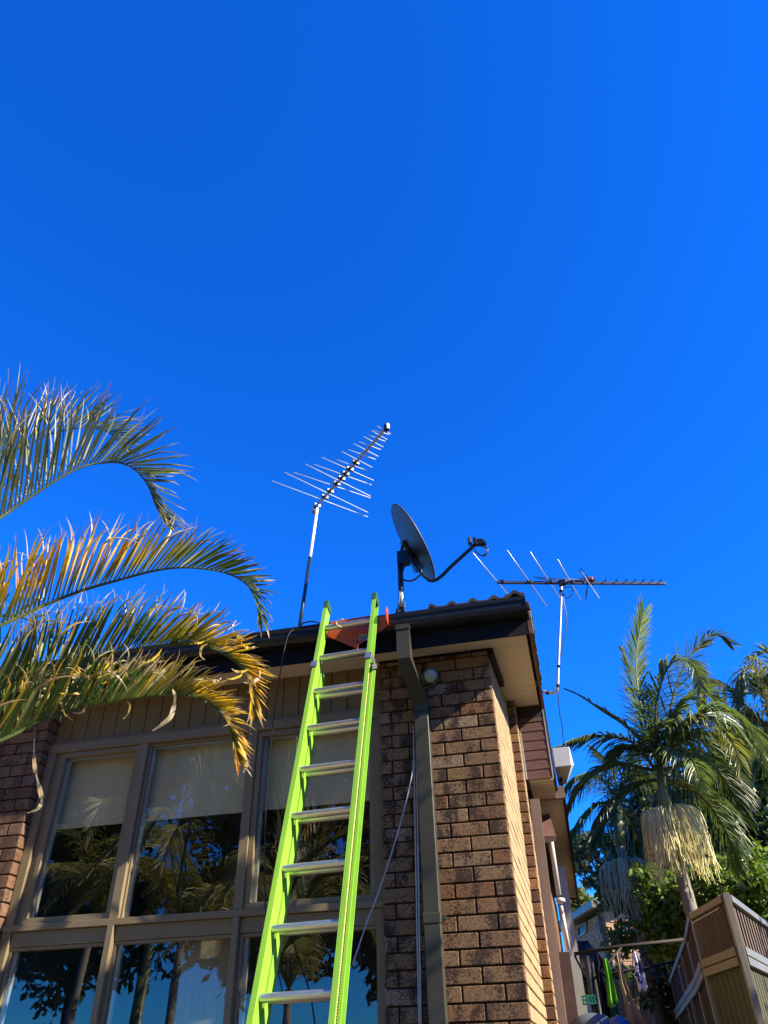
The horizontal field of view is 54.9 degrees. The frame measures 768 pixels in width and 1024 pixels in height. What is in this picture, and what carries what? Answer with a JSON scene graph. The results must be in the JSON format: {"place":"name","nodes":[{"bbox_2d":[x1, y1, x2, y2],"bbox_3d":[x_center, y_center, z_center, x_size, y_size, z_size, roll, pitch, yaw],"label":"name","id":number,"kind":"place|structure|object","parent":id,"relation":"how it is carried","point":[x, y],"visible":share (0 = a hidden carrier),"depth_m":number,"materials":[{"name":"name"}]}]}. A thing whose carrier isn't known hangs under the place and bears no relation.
{"place":"outdoors","nodes":[
{"label":"outdoors","id":0,"kind":"place"},
{"bbox_2d":[0,0,767,951],"label":"sky","id":1,"kind":"structure","parent":0,"point":[526,241],"materials":[{"name":"blue"}]},
{"label":"path","id":2,"kind":"structure","parent":0,"visible":0},
{"bbox_2d":[577,941,603,966],"bbox_3d":[2.742,6.883,9.039,0.434,3.032,1.425,-9,-38,10],"label":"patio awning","id":3,"kind":"object","parent":2,"relation":"on","point":[583,945],"visible":0.25,"depth_m":9.82,"materials":[{"name":"blue fabric"}]},
{"bbox_2d":[574,938,682,1013],"bbox_3d":[2.528,5.479,6.820,1.091,2.553,1.041,-9,-38,10],"label":"clothes line frame","id":4,"kind":"object","parent":2,"relation":"on","point":[590,976],"visible":0.87,"depth_m":7.26,"materials":[{"name":"brown metal"}]},
{"bbox_2d":[581,995,596,1004],"bbox_3d":[1.945,4.629,7.006,0.130,0.072,0.100,-9,-38,10],"label":"peg basket","id":5,"kind":"object","parent":4,"relation":"attached to","point":[585,999],"visible":1,"depth_m":6.97,"materials":[{"name":"teal plastic"}]},
{"bbox_2d":[595,954,611,1017],"bbox_3d":[2.101,4.585,7.066,0.104,0.612,0.044,-9,-38,10],"label":"jacket","id":6,"kind":"object","parent":4,"relation":"hanging from","point":[599,963],"visible":0.88,"depth_m":7.08,"materials":[{"name":"black fabric"}]},
{"bbox_2d":[604,957,617,1006],"bbox_3d":[2.139,4.463,7.018,0.099,0.392,0.044,-9,-38,10],"label":"towel","id":7,"kind":"object","parent":4,"relation":"hanging from","point":[611,995],"visible":1,"depth_m":6.99,"materials":[{"name":"green fabric"}]},
{"bbox_2d":[610,1005,619,1016],"bbox_3d":[2.164,4.712,6.886,0.084,0.196,0.042,-9,-38,10],"label":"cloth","id":8,"kind":"object","parent":4,"relation":"hanging from","point":[614,1009],"visible":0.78,"depth_m":6.91,"materials":[{"name":"green fabric"}]},
{"bbox_2d":[616,952,647,1023],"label":"sheet","id":9,"kind":"object","parent":4,"relation":"hanging from","point":[634,1015],"visible":1,"depth_m":6.92,"materials":[{"name":"beige fabric"}]},
{"bbox_2d":[633,951,647,992],"bbox_3d":[2.454,4.411,7.094,0.087,0.343,0.044,-9,-38,10],"label":"shirt","id":10,"kind":"object","parent":4,"relation":"hanging from","point":[641,980],"visible":1,"depth_m":7.07,"materials":[{"name":"white fabric"}]},
{"label":"patio","id":11,"kind":"structure","parent":0,"visible":0},
{"bbox_2d":[0,366,279,812],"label":"cane palm","id":12,"kind":"object","parent":11,"relation":"on","point":[163,682],"visible":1,"depth_m":3.72,"materials":[{"name":"green plant"}]},
{"bbox_2d":[246,592,378,1023],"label":"extension ladder","id":13,"kind":"object","parent":11,"relation":"on","point":[265,997],"visible":1,"depth_m":3.86,"materials":[{"name":"green metal"}]},
{"label":"ground","id":14,"kind":"structure","parent":0,"visible":0},
{"bbox_2d":[0,590,587,1023],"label":"brick house","id":15,"kind":"structure","parent":14,"relation":"on","point":[132,870],"depth_m":5.33,"materials":[{"name":"brick"}]},
{"bbox_2d":[0,942,103,1023],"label":"window","id":16,"kind":"structure","parent":15,"relation":"in","point":[14,954],"depth_m":4.83,"materials":[{"name":"brown glass"}]},
{"bbox_2d":[21,745,139,923],"bbox_3d":[-2.126,2.294,5.332,0.658,1.193,0.128,-9,-38,10],"label":"window","id":17,"kind":"structure","parent":15,"relation":"in","point":[92,788],"depth_m":5.50,"materials":[{"name":"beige glass"}]},
{"bbox_2d":[100,934,230,1023],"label":"window","id":18,"kind":"structure","parent":15,"relation":"in","point":[204,965],"depth_m":4.66,"materials":[{"name":"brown glass"}]},
{"bbox_2d":[120,734,248,917],"bbox_3d":[-1.348,2.174,5.204,0.800,1.193,0.113,-9,-38,10],"label":"window","id":19,"kind":"structure","parent":15,"relation":"in","point":[198,777],"depth_m":5.40,"materials":[{"name":"beige glass"}]},
{"bbox_2d":[0,705,386,1023],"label":"window frame","id":20,"kind":"structure","parent":15,"relation":"in","point":[13,924],"depth_m":5.01,"materials":[{"name":"brown wood"}]},
{"bbox_2d":[264,625,299,1023],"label":"cable","id":21,"kind":"object","parent":15,"relation":"hanging from","point":[266,805],"visible":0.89,"depth_m":4.85,"materials":[{"name":"black plastic"}]},
{"bbox_2d":[233,925,375,1023],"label":"window","id":22,"kind":"structure","parent":15,"relation":"in","point":[244,948],"depth_m":4.50,"materials":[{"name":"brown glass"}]},
{"bbox_2d":[243,719,375,908],"bbox_3d":[-0.471,2.029,5.045,0.871,1.193,0.128,-9,-38,10],"label":"window","id":23,"kind":"structure","parent":15,"relation":"in","point":[331,789],"depth_m":5.19,"materials":[{"name":"beige glass"}]},
{"bbox_2d":[300,621,319,625],"bbox_3d":[-0.535,0.847,5.549,0.265,0.115,0.055,-25,-43,27],"label":"cable","id":24,"kind":"object","parent":15,"relation":"attached to","point":[308,622],"visible":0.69,"depth_m":5.60,"materials":[{"name":"black plastic"}]},
{"bbox_2d":[272,423,390,624],"bbox_3d":[-0.529,0.288,6.586,1.029,1.858,1.367,6,-38,-9],"label":"log periodic antenna","id":25,"kind":"object","parent":15,"relation":"on","point":[317,506],"visible":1,"depth_m":7.10,"materials":[{"name":"aluminium"},{"name":"galvanised steel"},{"name":"black plastic"}]},
{"bbox_2d":[327,607,388,649],"bbox_3d":[-0.187,0.867,5.232,0.467,0.305,0.180,-9,-38,10],"label":"ladder bracket","id":26,"kind":"object","parent":15,"relation":"attached to","point":[355,636],"visible":0.82,"depth_m":5.21,"materials":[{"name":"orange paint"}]},
{"bbox_2d":[352,750,414,964],"bbox_3d":[0.013,2.050,4.504,0.420,1.229,0.038,6,-38,-9],"label":"cable","id":27,"kind":"object","parent":15,"relation":"attached to","point":[388,860],"visible":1,"depth_m":4.44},
{"bbox_2d":[413,725,419,1023],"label":"cable","id":28,"kind":"object","parent":15,"relation":"attached to","point":[416,887],"visible":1,"depth_m":4.42,"materials":[{"name":"grey plastic"}]},
{"bbox_2d":[416,769,421,1023],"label":"cable","id":29,"kind":"object","parent":15,"relation":"attached to","point":[418,903],"visible":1,"depth_m":4.34,"materials":[{"name":"grey plastic"}]},
{"bbox_2d":[422,668,437,684],"bbox_3d":[0.335,1.167,5.151,0.104,0.110,0.197,-9,-38,10],"label":"wall floodlight","id":30,"kind":"object","parent":15,"relation":"attached to","point":[430,675],"depth_m":5.08,"materials":[{"name":"white glass"}]},
{"bbox_2d":[391,503,487,612],"bbox_3d":[0.353,0.353,6.230,0.528,1.142,1.016,19,-42,-24],"label":"satellite dish","id":31,"kind":"object","parent":15,"relation":"attached to","point":[414,553],"visible":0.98,"depth_m":6.27,"materials":[{"name":"dark grey painted metal"},{"name":"black plastic"},{"name":"galvanised steel"}]},
{"bbox_2d":[472,550,664,744],"bbox_3d":[1.693,1.221,6.806,2.022,1.674,0.815,12,-40,-17],"label":"yagi antenna","id":32,"kind":"object","parent":15,"relation":"attached to","point":[590,581],"visible":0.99,"depth_m":7.15,"materials":[{"name":"metal"}]},
{"bbox_2d":[571,1013,609,1023],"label":"gas bottle top","id":33,"kind":"object","parent":15,"relation":"on","point":[592,1018],"visible":0.94,"depth_m":6.32,"materials":[{"name":"grey metal"}]},
{"bbox_2d":[609,1015,629,1023],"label":"blue bucket","id":34,"kind":"object","parent":33,"relation":"on","point":[618,1019],"visible":1,"depth_m":6.18,"materials":[{"name":"plastic"}]},
{"bbox_2d":[570,883,597,911],"bbox_3d":[7.269,16.062,24.409,2.046,7.106,1.505,7,-38,-11],"label":"bushy tree","id":35,"kind":"object","parent":14,"relation":"on","point":[585,897],"visible":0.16,"depth_m":25.87,"materials":[{"name":"green plant"}]},
{"bbox_2d":[572,829,615,891],"bbox_3d":[6.880,13.299,21.438,2.405,7.851,1.300,-9,-38,10],"label":"gum tree","id":36,"kind":"object","parent":14,"relation":"on","point":[583,860],"visible":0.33,"depth_m":23.20,"materials":[{"name":"green plant"}]},
{"bbox_2d":[581,962,642,997],"bbox_3d":[4.222,8.290,13.115,1.725,0.640,1.133,-9,-38,10],"label":"hedge","id":37,"kind":"object","parent":14,"relation":"on","point":[628,976],"visible":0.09,"depth_m":12.97,"materials":[{"name":"green plant"}]},
{"bbox_2d":[559,898,671,1012],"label":"house","id":38,"kind":"structure","parent":14,"relation":"on","point":[589,920],"depth_m":19.36,"materials":[{"name":"brick"}]},
{"bbox_2d":[577,922,587,937],"bbox_3d":[5.468,11.510,20.341,0.058,0.270,0.952,2,-38,-4],"label":"window","id":39,"kind":"structure","parent":38,"relation":"in","point":[581,929],"depth_m":20.36,"materials":[{"name":"blue glass"}]},
{"bbox_2d":[564,743,671,1023],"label":"bangalow palm","id":40,"kind":"object","parent":14,"relation":"on","point":[622,864],"visible":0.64,"depth_m":11.63,"materials":[{"name":"green plant"}]},
{"bbox_2d":[599,911,641,1012],"bbox_3d":[3.888,7.609,10.505,1.121,3.633,0.890,-9,-38,10],"label":"young tree","id":41,"kind":"object","parent":14,"relation":"on","point":[620,935],"visible":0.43,"depth_m":11.22,"materials":[{"name":"green plant"}]},
{"bbox_2d":[597,978,653,1023],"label":"board fence","id":42,"kind":"object","parent":14,"relation":"on","point":[647,1015],"visible":0.16,"depth_m":11.30,"materials":[{"name":"brown wood"}]},
{"bbox_2d":[592,757,686,1023],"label":"evergreen tree","id":43,"kind":"object","parent":14,"relation":"on","point":[663,973],"visible":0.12,"depth_m":12.92,"materials":[{"name":"green plant"}]},
{"bbox_2d":[551,591,767,918],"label":"bangalow palm","id":44,"kind":"object","parent":14,"relation":"on","point":[675,828],"visible":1,"depth_m":8.83,"materials":[{"name":"green plant"}]},
{"bbox_2d":[625,835,767,966],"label":"bush","id":45,"kind":"object","parent":14,"relation":"on","point":[661,914],"visible":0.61,"depth_m":9.35,"materials":[{"name":"green plant"}]},
{"bbox_2d":[637,721,767,898],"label":"evergreen tree","id":46,"kind":"object","parent":14,"relation":"on","point":[761,820],"visible":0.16,"depth_m":10.98,"materials":[{"name":"green plant"}]},
{"bbox_2d":[667,893,767,1023],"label":"wooden fence","id":47,"kind":"object","parent":14,"relation":"on","point":[719,974],"visible":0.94,"depth_m":5.48,"materials":[{"name":"brown wood"}]},
{"bbox_2d":[695,642,767,823],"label":"bangalow palm","id":48,"kind":"object","parent":14,"relation":"on","point":[758,681],"visible":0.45,"depth_m":11.46,"materials":[{"name":"green plant"}]}
]}

